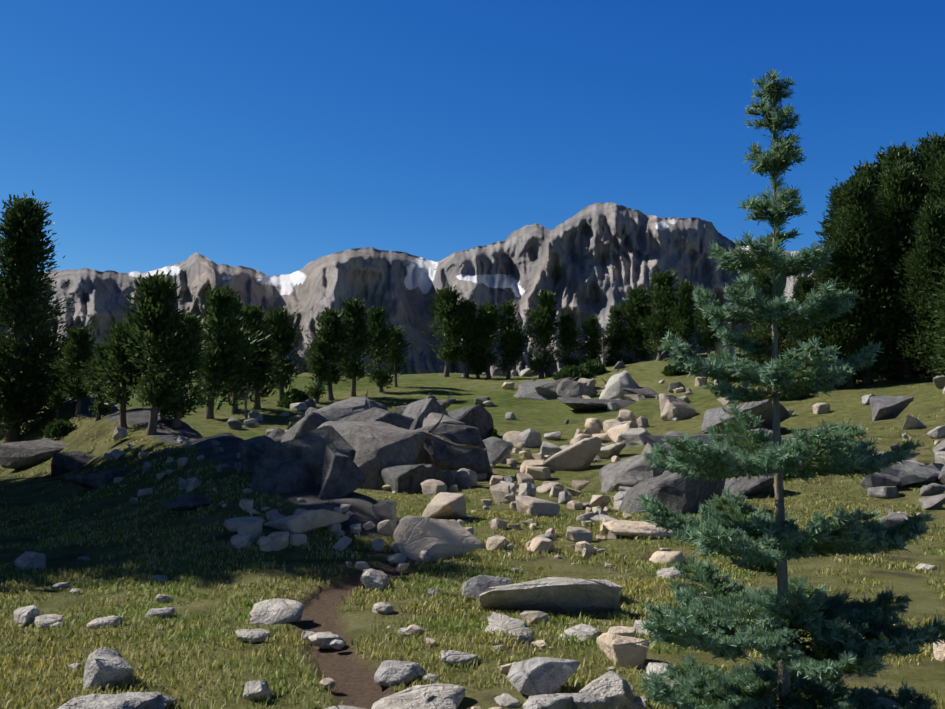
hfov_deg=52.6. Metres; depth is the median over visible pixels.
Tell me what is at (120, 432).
rock
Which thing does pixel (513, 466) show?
rock
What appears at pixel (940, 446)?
rock
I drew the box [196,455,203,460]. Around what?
rock
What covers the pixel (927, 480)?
rock
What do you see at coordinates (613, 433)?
rock
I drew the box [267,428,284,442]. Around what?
rock
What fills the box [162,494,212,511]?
rock
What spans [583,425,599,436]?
rock
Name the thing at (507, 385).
rock
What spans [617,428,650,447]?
rock
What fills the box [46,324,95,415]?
pine tree
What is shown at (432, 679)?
rock
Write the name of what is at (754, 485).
rock
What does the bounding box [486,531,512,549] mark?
rock
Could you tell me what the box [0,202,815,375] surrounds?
mountains
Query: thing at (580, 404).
rock
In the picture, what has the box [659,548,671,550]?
rock
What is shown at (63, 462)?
rock
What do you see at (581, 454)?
rock
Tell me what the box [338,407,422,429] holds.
rock
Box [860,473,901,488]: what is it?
rock
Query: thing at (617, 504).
rock
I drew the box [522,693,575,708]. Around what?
rock
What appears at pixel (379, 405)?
rock
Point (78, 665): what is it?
rock
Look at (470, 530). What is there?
rock
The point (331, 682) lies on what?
rock
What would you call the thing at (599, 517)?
rock
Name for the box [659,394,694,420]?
rock
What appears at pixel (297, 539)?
rock
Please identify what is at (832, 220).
pine tree
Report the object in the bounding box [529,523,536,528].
rock
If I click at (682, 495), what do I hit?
rock
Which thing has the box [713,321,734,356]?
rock
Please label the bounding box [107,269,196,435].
pine tree
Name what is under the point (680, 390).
rock
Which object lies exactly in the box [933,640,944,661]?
rock
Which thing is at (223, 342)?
pine tree
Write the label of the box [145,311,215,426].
pine tree
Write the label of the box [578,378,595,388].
rock
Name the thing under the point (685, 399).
rock
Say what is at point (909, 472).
rock
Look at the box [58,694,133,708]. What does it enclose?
rock
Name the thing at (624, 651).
rock
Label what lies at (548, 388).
rock
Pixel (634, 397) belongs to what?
rock
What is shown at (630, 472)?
rock
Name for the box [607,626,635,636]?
rock
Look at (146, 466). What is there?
rock
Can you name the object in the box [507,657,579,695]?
rock
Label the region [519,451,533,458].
rock
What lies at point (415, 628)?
rock
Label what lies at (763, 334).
pine tree
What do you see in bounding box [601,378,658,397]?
rock
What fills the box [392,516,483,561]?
rock
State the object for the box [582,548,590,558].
rock
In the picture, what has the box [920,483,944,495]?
rock
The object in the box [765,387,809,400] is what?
shrub
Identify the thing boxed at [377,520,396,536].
rock
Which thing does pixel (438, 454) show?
rock
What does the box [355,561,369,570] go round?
rock
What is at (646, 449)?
rock
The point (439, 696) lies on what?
rock
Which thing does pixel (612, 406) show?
rock
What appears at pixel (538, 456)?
rock
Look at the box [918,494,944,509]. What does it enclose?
rock
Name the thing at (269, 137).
sky
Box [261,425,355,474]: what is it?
rock
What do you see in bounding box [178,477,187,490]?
rock
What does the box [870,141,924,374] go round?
pine tree
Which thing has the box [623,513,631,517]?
rock
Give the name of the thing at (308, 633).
rock
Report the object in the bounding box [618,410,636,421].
rock
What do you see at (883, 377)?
pine tree
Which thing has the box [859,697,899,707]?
rock
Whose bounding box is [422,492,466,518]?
rock
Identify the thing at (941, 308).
pine tree
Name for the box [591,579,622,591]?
rock
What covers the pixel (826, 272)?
pine tree
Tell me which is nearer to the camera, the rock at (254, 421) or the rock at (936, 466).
the rock at (936, 466)
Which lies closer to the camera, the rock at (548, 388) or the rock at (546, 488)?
the rock at (546, 488)
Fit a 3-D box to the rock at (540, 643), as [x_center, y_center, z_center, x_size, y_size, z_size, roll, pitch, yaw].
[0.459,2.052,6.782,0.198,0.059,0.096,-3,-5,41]
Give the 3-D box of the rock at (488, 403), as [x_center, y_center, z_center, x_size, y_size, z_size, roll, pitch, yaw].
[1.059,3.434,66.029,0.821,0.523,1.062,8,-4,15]
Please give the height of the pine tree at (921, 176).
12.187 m
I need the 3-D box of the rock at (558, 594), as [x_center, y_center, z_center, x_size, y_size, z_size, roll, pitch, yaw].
[0.995,2.324,8.681,2.006,0.581,1.257,9,-15,-29]
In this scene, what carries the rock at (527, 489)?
on the terrain ground at (348, 669)
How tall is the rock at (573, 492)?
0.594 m
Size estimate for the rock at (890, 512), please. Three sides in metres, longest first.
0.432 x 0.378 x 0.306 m
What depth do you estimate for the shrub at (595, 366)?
80.47 m
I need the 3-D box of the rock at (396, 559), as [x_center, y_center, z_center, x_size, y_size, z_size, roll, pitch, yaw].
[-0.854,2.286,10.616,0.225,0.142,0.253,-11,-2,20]
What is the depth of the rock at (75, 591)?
9.39 m
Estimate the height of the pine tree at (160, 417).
2.716 m
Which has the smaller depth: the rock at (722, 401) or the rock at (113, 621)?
the rock at (113, 621)
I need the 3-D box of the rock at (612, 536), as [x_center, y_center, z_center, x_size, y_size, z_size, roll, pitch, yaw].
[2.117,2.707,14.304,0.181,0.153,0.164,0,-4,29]
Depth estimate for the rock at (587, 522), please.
15.51 m
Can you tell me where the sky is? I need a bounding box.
[0,0,944,275]
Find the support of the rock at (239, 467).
on the terrain ground at (348, 669)
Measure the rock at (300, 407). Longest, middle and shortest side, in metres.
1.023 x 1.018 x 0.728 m
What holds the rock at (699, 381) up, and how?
on the terrain ground at (348, 669)
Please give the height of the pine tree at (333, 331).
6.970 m
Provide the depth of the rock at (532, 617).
7.68 m
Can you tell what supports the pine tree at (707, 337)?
on the terrain ground at (348, 669)
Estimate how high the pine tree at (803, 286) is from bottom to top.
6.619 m
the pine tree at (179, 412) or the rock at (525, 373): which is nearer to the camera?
the pine tree at (179, 412)
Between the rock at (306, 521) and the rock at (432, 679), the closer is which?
the rock at (432, 679)
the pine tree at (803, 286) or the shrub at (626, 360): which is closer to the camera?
the pine tree at (803, 286)
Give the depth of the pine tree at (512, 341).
89.41 m
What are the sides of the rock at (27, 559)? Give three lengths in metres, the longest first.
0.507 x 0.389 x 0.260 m
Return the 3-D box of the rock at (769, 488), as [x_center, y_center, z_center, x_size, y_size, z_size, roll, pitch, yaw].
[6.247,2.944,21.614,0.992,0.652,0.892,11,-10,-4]
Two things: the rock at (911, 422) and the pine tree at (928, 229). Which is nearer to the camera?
the rock at (911, 422)
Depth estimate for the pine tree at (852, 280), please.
51.20 m
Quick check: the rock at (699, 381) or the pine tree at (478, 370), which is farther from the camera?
the pine tree at (478, 370)
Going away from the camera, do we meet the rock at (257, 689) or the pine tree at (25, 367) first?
the rock at (257, 689)
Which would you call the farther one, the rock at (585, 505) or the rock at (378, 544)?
the rock at (585, 505)
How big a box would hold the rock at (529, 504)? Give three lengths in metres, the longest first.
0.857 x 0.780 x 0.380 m
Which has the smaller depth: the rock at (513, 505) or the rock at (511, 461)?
the rock at (513, 505)
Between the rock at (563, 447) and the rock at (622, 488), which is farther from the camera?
the rock at (563, 447)
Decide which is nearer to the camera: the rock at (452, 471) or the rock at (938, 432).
the rock at (938, 432)
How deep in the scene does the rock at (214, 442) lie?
18.57 m
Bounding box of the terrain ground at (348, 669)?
[0,339,944,708]
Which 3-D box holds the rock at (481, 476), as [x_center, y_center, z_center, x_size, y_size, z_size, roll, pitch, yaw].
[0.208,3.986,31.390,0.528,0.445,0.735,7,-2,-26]
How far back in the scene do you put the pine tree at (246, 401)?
57.44 m
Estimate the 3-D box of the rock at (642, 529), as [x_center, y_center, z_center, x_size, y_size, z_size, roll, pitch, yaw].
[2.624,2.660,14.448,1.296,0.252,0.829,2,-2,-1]
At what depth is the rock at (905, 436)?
27.04 m
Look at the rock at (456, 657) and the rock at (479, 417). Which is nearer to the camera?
the rock at (456, 657)
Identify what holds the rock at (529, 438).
on the terrain ground at (348, 669)
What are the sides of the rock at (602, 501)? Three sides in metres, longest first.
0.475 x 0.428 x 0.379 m
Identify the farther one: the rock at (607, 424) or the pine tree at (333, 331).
the pine tree at (333, 331)
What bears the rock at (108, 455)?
on the terrain ground at (348, 669)
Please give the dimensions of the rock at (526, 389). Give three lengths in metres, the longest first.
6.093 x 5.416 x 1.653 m
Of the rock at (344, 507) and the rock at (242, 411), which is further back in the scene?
the rock at (242, 411)
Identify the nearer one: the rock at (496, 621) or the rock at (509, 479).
the rock at (496, 621)
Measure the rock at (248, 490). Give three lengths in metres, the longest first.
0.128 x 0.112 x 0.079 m
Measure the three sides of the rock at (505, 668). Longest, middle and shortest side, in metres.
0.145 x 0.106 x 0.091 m
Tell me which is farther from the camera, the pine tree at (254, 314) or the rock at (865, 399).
the pine tree at (254, 314)
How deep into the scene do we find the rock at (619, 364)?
81.90 m
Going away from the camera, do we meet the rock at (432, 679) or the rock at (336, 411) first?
the rock at (432, 679)
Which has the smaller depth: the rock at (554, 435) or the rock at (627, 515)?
the rock at (627, 515)
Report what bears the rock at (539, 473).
on the terrain ground at (348, 669)
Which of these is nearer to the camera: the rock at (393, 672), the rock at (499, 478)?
the rock at (393, 672)
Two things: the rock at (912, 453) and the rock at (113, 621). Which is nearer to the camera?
the rock at (113, 621)
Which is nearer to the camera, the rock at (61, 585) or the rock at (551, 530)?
the rock at (61, 585)
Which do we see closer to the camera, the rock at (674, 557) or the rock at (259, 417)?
the rock at (674, 557)
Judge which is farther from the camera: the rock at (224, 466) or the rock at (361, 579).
the rock at (224, 466)
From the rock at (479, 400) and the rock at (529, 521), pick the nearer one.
the rock at (529, 521)
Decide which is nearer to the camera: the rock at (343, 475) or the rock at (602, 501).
the rock at (343, 475)
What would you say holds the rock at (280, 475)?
on the terrain ground at (348, 669)
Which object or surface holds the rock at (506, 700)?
on the terrain ground at (348, 669)
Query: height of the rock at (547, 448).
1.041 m
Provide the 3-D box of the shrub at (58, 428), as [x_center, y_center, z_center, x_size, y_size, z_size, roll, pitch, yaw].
[-11.802,2.137,27.403,0.983,0.613,0.930,2,-5,-27]
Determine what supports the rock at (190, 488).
on the terrain ground at (348, 669)
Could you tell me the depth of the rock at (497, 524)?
15.44 m
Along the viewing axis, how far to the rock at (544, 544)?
12.97 m
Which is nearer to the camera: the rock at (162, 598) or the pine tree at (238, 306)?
the rock at (162, 598)
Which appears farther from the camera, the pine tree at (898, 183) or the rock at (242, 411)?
the rock at (242, 411)
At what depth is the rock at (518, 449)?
41.92 m
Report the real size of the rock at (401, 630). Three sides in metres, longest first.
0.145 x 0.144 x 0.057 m
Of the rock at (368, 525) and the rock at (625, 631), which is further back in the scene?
the rock at (368, 525)
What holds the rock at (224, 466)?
on the terrain ground at (348, 669)
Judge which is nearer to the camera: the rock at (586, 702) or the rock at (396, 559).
the rock at (586, 702)
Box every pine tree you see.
[0,191,92,442]
[41,367,73,419]
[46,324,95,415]
[76,342,119,420]
[82,317,152,428]
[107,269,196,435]
[139,365,176,418]
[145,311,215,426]
[186,283,270,418]
[200,295,265,413]
[229,301,288,409]
[240,381,250,418]
[261,305,309,399]
[297,307,363,399]
[304,338,332,402]
[333,295,386,396]
[362,305,397,392]
[375,325,418,386]
[421,285,470,376]
[446,297,481,377]
[462,318,490,377]
[467,301,502,378]
[490,298,533,378]
[524,289,563,378]
[555,313,582,366]
[577,313,613,361]
[595,333,610,363]
[602,305,630,363]
[611,286,657,363]
[630,268,696,360]
[632,306,657,361]
[664,279,701,352]
[691,301,723,357]
[737,236,795,389]
[778,275,819,368]
[787,182,892,378]
[793,241,870,388]
[810,216,888,386]
[811,172,916,384]
[847,158,896,378]
[863,148,928,378]
[869,186,927,379]
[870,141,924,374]
[887,164,935,374]
[890,195,944,381]
[895,149,944,366]
[912,131,944,181]
[916,241,944,381]
[917,215,944,371]
[927,174,944,332]
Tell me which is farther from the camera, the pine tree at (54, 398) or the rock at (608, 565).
the pine tree at (54, 398)
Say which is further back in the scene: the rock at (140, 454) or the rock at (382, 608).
the rock at (140, 454)
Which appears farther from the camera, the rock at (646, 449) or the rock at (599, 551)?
the rock at (646, 449)
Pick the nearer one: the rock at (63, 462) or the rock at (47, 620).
the rock at (47, 620)
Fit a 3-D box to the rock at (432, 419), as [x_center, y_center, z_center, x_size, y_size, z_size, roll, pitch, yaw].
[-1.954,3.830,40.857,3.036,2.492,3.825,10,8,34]
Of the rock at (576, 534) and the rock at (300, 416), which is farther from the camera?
the rock at (300, 416)
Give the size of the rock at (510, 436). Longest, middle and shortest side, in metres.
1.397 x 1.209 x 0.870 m
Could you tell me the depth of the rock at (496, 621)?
7.32 m
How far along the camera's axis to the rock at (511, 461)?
37.62 m
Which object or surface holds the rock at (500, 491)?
on the terrain ground at (348, 669)
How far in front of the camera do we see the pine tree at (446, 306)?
89.57 m
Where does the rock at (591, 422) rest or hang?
on the terrain ground at (348, 669)
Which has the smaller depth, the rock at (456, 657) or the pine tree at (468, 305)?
the rock at (456, 657)
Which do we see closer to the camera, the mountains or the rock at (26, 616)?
the rock at (26, 616)
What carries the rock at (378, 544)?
on the terrain ground at (348, 669)
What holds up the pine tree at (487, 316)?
on the terrain ground at (348, 669)
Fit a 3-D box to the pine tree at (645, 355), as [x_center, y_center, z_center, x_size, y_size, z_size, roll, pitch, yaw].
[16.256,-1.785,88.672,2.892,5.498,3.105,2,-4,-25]
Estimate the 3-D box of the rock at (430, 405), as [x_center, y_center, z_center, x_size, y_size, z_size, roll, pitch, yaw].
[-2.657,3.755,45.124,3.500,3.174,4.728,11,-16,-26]
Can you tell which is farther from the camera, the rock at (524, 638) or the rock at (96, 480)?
the rock at (96, 480)
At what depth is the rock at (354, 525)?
11.84 m
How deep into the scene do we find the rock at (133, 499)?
15.34 m
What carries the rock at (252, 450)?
on the terrain ground at (348, 669)
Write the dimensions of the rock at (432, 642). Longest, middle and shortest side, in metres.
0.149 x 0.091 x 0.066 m
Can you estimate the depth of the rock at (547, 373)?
90.35 m
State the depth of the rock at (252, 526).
11.20 m
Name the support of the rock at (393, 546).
on the terrain ground at (348, 669)
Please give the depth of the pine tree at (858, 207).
51.41 m
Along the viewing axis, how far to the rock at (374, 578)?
9.38 m
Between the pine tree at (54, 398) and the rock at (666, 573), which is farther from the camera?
the pine tree at (54, 398)
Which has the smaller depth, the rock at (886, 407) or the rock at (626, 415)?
the rock at (886, 407)
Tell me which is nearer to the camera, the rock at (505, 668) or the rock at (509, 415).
the rock at (505, 668)
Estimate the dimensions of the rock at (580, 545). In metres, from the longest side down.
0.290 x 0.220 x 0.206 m
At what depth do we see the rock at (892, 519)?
14.65 m
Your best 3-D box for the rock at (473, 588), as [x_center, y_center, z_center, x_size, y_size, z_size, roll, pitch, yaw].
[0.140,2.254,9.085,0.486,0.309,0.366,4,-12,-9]
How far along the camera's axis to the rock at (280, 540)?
10.92 m
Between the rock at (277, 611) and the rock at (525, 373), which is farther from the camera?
the rock at (525, 373)
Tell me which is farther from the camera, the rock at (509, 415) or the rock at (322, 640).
the rock at (509, 415)
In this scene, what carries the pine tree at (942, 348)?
on the terrain ground at (348, 669)
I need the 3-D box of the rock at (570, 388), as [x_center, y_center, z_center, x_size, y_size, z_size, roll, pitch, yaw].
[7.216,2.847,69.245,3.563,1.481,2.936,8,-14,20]
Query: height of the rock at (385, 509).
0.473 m
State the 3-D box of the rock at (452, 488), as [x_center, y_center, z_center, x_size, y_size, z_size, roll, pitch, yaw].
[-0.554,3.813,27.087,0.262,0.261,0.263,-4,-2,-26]
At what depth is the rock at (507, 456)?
37.97 m
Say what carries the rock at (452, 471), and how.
on the terrain ground at (348, 669)
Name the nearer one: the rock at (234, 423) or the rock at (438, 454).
the rock at (438, 454)
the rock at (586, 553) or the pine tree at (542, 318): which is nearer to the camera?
the rock at (586, 553)
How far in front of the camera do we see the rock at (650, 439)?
26.76 m
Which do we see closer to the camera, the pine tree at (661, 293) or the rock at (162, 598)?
the rock at (162, 598)
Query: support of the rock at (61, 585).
on the terrain ground at (348, 669)
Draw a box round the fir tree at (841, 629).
[636,68,944,708]
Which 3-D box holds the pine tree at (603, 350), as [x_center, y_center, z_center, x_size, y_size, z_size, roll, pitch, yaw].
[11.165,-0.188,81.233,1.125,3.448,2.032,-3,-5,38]
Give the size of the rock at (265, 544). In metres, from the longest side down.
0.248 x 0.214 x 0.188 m
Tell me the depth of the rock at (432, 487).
24.00 m
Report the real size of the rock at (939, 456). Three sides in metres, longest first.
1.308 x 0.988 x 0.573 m
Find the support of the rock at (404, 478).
on the terrain ground at (348, 669)
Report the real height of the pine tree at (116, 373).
2.953 m
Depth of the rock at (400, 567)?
10.20 m
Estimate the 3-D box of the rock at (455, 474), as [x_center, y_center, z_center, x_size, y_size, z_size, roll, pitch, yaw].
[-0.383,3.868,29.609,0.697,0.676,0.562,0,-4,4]
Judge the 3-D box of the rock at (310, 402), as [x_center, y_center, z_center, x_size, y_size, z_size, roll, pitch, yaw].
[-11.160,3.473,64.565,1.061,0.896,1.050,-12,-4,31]
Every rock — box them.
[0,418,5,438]
[0,438,64,468]
[5,468,134,488]
[6,551,45,570]
[14,595,39,625]
[34,614,63,628]
[46,451,95,476]
[53,582,69,588]
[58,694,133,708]
[68,663,81,669]
[70,588,79,593]
[76,556,89,560]
[83,647,133,689]
[86,615,122,628]
[100,692,177,708]
[104,452,111,458]
[111,449,124,459]
[113,427,127,440]
[114,477,122,482]
[129,497,137,502]
[138,452,146,456]
[138,488,152,496]
[142,460,150,470]
[144,607,174,617]
[151,575,167,581]
[155,595,172,602]
[156,471,165,480]
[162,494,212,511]
[165,457,173,462]
[177,457,188,466]
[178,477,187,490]
[186,484,195,492]
[187,477,200,487]
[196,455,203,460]
[200,509,262,546]
[211,440,219,445]
[213,447,224,452]
[215,464,228,468]
[222,517,265,531]
[227,417,241,429]
[231,533,252,548]
[235,462,242,472]
[235,629,270,642]
[237,408,250,413]
[238,435,278,472]
[239,500,253,512]
[242,488,252,492]
[243,680,271,699]
[244,418,258,426]
[246,423,254,427]
[248,411,258,417]
[249,509,259,513]
[249,598,304,623]
[252,456,318,494]
[256,415,262,420]
[257,536,275,551]
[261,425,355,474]
[263,509,349,533]
[265,428,273,434]
[266,509,279,521]
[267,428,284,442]
[268,531,288,550]
[279,412,289,415]
[281,412,327,442]
[288,412,304,421]
[289,534,306,546]
[290,402,306,411]
[293,508,307,514]
[301,631,315,640]
[302,398,315,408]
[305,407,317,415]
[308,631,345,649]
[314,391,372,420]
[318,391,495,489]
[318,445,365,499]
[318,475,321,485]
[319,678,336,688]
[324,705,365,708]
[327,522,340,532]
[330,639,344,649]
[332,536,351,550]
[333,507,342,512]
[336,529,344,535]
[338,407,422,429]
[340,504,349,511]
[350,524,361,528]
[350,527,361,532]
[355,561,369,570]
[360,569,383,584]
[362,568,388,589]
[363,521,374,529]
[370,400,388,410]
[371,535,384,551]
[371,683,464,708]
[372,500,396,521]
[372,602,393,613]
[374,660,425,686]
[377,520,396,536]
[379,464,453,492]
[382,484,390,490]
[386,553,406,564]
[389,541,399,551]
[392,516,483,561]
[395,398,455,413]
[395,563,409,571]
[399,628,406,635]
[402,398,448,421]
[403,624,424,636]
[414,423,492,478]
[420,550,429,561]
[421,479,446,496]
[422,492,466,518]
[422,673,438,682]
[423,413,464,426]
[426,637,436,646]
[427,588,438,595]
[440,470,457,473]
[441,650,480,665]
[448,405,493,439]
[448,485,457,491]
[452,468,467,484]
[455,469,477,486]
[457,519,467,523]
[462,575,512,600]
[464,525,473,533]
[475,397,490,406]
[477,473,486,479]
[478,577,621,613]
[480,499,491,505]
[483,401,494,406]
[483,437,513,465]
[485,474,509,503]
[485,611,534,636]
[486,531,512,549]
[490,475,503,484]
[491,518,507,529]
[492,645,502,650]
[494,693,520,707]
[497,662,515,673]
[498,452,510,462]
[498,481,516,494]
[502,382,514,388]
[503,431,523,446]
[503,476,513,482]
[504,491,515,502]
[505,412,515,419]
[505,542,513,549]
[506,458,516,463]
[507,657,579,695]
[509,524,520,529]
[510,464,516,468]
[510,501,516,508]
[513,381,586,399]
[514,629,533,643]
[515,447,522,454]
[515,496,559,516]
[516,473,534,483]
[517,429,541,446]
[518,483,536,496]
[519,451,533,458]
[520,368,533,376]
[520,460,543,472]
[520,611,547,623]
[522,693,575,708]
[523,518,535,525]
[525,466,550,479]
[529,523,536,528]
[530,537,553,552]
[531,639,545,647]
[532,453,545,460]
[535,375,580,396]
[536,482,559,492]
[536,532,554,539]
[540,441,561,455]
[543,436,601,470]
[544,369,553,376]
[544,431,560,439]
[545,528,554,534]
[549,485,562,496]
[556,380,597,397]
[557,397,635,410]
[558,491,571,502]
[558,624,599,641]
[560,445,571,449]
[566,487,581,495]
[566,526,592,542]
[567,500,581,509]
[570,434,590,444]
[571,693,607,708]
[572,480,590,490]
[574,429,583,436]
[575,541,593,553]
[576,512,593,521]
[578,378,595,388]
[579,671,634,708]
[581,520,592,525]
[582,502,590,508]
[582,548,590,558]
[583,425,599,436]
[585,417,602,428]
[585,507,592,512]
[590,495,610,509]
[590,514,614,521]
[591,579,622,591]
[592,433,611,442]
[592,458,603,462]
[596,508,606,514]
[596,535,604,539]
[596,633,654,667]
[597,442,626,457]
[597,549,605,554]
[599,372,638,399]
[599,452,664,492]
[600,518,617,533]
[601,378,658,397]
[603,419,619,432]
[603,520,674,538]
[605,400,619,410]
[605,563,612,567]
[607,420,637,442]
[607,532,619,538]
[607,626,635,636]
[612,421,636,427]
[612,456,619,461]
[613,361,624,368]
[613,500,621,509]
[614,491,625,500]
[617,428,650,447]
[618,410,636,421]
[619,426,738,515]
[619,486,630,490]
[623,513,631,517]
[624,394,645,400]
[628,696,647,708]
[633,620,652,636]
[636,416,648,427]
[642,431,685,453]
[644,434,770,452]
[646,662,680,685]
[649,551,686,564]
[656,567,682,578]
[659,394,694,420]
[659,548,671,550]
[668,382,684,391]
[673,387,684,392]
[678,396,689,402]
[695,377,706,385]
[701,400,789,434]
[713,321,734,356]
[717,398,732,404]
[722,473,773,497]
[731,477,773,492]
[747,428,772,439]
[812,403,829,413]
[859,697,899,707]
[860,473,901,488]
[862,394,874,405]
[867,486,898,498]
[870,396,914,420]
[874,451,919,456]
[879,513,907,528]
[881,460,939,485]
[888,511,912,516]
[902,414,926,429]
[902,433,910,438]
[907,460,935,482]
[916,563,937,569]
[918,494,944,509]
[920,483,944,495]
[922,425,944,438]
[927,463,943,478]
[930,370,944,388]
[933,439,944,452]
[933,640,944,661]
[934,451,944,465]
[938,466,944,484]
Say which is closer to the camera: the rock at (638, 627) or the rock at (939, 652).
the rock at (939, 652)
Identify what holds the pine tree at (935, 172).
on the terrain ground at (348, 669)
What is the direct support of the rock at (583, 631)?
on the terrain ground at (348, 669)
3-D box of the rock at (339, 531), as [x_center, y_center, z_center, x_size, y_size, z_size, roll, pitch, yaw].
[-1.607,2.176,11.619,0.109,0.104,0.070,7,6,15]
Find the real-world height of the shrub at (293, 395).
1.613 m
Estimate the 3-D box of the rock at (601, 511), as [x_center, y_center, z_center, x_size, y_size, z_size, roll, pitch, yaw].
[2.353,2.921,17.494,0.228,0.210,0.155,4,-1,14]
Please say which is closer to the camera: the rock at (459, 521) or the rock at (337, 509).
the rock at (337, 509)
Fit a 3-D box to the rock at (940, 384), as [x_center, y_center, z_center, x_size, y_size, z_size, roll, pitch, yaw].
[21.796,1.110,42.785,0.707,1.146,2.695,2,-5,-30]
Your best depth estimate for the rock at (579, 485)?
26.85 m
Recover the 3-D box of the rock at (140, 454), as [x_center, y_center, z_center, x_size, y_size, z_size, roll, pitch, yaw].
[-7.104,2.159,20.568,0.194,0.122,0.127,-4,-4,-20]
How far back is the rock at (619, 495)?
20.07 m
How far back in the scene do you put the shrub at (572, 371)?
78.60 m
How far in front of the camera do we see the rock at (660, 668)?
5.78 m
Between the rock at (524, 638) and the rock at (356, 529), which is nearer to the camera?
the rock at (524, 638)
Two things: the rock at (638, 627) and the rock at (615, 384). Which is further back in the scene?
the rock at (615, 384)
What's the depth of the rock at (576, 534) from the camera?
14.02 m
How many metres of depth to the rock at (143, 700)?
5.30 m
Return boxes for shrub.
[42,418,77,438]
[276,388,310,407]
[287,421,297,429]
[486,427,498,438]
[552,365,594,380]
[579,358,606,373]
[605,354,634,366]
[661,363,688,375]
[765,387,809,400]
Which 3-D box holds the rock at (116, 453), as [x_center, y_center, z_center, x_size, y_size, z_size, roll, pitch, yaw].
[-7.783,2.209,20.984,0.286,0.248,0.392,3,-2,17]
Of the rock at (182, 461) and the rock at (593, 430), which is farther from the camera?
the rock at (593, 430)
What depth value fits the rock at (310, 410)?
52.52 m
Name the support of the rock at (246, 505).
on the terrain ground at (348, 669)
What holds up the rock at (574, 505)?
on the terrain ground at (348, 669)
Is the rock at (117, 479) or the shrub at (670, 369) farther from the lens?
the shrub at (670, 369)
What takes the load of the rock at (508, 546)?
on the terrain ground at (348, 669)
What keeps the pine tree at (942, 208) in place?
on the terrain ground at (348, 669)
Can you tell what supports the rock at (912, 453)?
on the terrain ground at (348, 669)
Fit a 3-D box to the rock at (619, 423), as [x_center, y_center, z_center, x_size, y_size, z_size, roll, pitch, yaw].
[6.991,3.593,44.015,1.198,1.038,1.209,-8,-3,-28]
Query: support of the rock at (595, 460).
on the terrain ground at (348, 669)
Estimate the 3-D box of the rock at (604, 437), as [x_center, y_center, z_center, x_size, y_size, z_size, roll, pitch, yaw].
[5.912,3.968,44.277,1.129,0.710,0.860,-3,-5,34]
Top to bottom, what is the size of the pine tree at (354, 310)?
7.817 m
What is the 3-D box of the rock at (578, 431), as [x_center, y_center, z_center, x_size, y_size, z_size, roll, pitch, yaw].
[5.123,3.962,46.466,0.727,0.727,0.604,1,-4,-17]
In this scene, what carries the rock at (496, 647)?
on the terrain ground at (348, 669)
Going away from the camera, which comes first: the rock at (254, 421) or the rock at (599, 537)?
the rock at (599, 537)
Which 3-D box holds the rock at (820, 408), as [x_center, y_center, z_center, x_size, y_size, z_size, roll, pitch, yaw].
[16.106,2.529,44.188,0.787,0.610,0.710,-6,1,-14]
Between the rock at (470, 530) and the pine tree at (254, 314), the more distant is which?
the pine tree at (254, 314)
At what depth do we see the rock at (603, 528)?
14.84 m
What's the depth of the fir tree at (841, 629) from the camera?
5.10 m
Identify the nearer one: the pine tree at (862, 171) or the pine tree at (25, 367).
the pine tree at (25, 367)
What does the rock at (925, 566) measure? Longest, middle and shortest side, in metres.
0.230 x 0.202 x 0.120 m
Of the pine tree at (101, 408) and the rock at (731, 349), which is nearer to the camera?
the pine tree at (101, 408)
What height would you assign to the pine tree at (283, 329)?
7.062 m
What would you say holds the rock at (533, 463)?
on the terrain ground at (348, 669)
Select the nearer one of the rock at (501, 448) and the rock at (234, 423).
the rock at (501, 448)
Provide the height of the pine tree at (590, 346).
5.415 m
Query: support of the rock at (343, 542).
on the terrain ground at (348, 669)
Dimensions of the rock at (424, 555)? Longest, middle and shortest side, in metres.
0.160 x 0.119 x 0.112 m
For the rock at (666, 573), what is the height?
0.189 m
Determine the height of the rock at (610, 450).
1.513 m
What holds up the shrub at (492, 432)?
on the terrain ground at (348, 669)
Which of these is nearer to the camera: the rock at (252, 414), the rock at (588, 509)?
the rock at (588, 509)
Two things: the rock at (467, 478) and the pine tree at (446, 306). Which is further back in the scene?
the pine tree at (446, 306)
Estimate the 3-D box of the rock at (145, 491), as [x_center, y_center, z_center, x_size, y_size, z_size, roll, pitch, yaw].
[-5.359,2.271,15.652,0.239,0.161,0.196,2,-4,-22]
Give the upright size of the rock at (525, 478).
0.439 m
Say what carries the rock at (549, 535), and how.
on the terrain ground at (348, 669)
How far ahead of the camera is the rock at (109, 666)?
5.78 m
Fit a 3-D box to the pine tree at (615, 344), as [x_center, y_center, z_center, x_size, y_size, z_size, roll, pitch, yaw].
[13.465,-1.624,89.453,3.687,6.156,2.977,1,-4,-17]
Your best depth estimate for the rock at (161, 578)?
9.86 m
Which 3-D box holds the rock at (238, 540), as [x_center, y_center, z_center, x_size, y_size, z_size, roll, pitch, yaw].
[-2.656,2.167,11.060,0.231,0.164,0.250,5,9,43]
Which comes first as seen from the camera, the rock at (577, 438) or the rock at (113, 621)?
the rock at (113, 621)
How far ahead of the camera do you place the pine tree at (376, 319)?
76.08 m
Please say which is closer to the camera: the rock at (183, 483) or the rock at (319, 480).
the rock at (319, 480)
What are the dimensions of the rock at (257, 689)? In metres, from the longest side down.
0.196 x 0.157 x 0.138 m
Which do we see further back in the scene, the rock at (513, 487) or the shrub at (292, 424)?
the shrub at (292, 424)
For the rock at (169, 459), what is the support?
on the terrain ground at (348, 669)

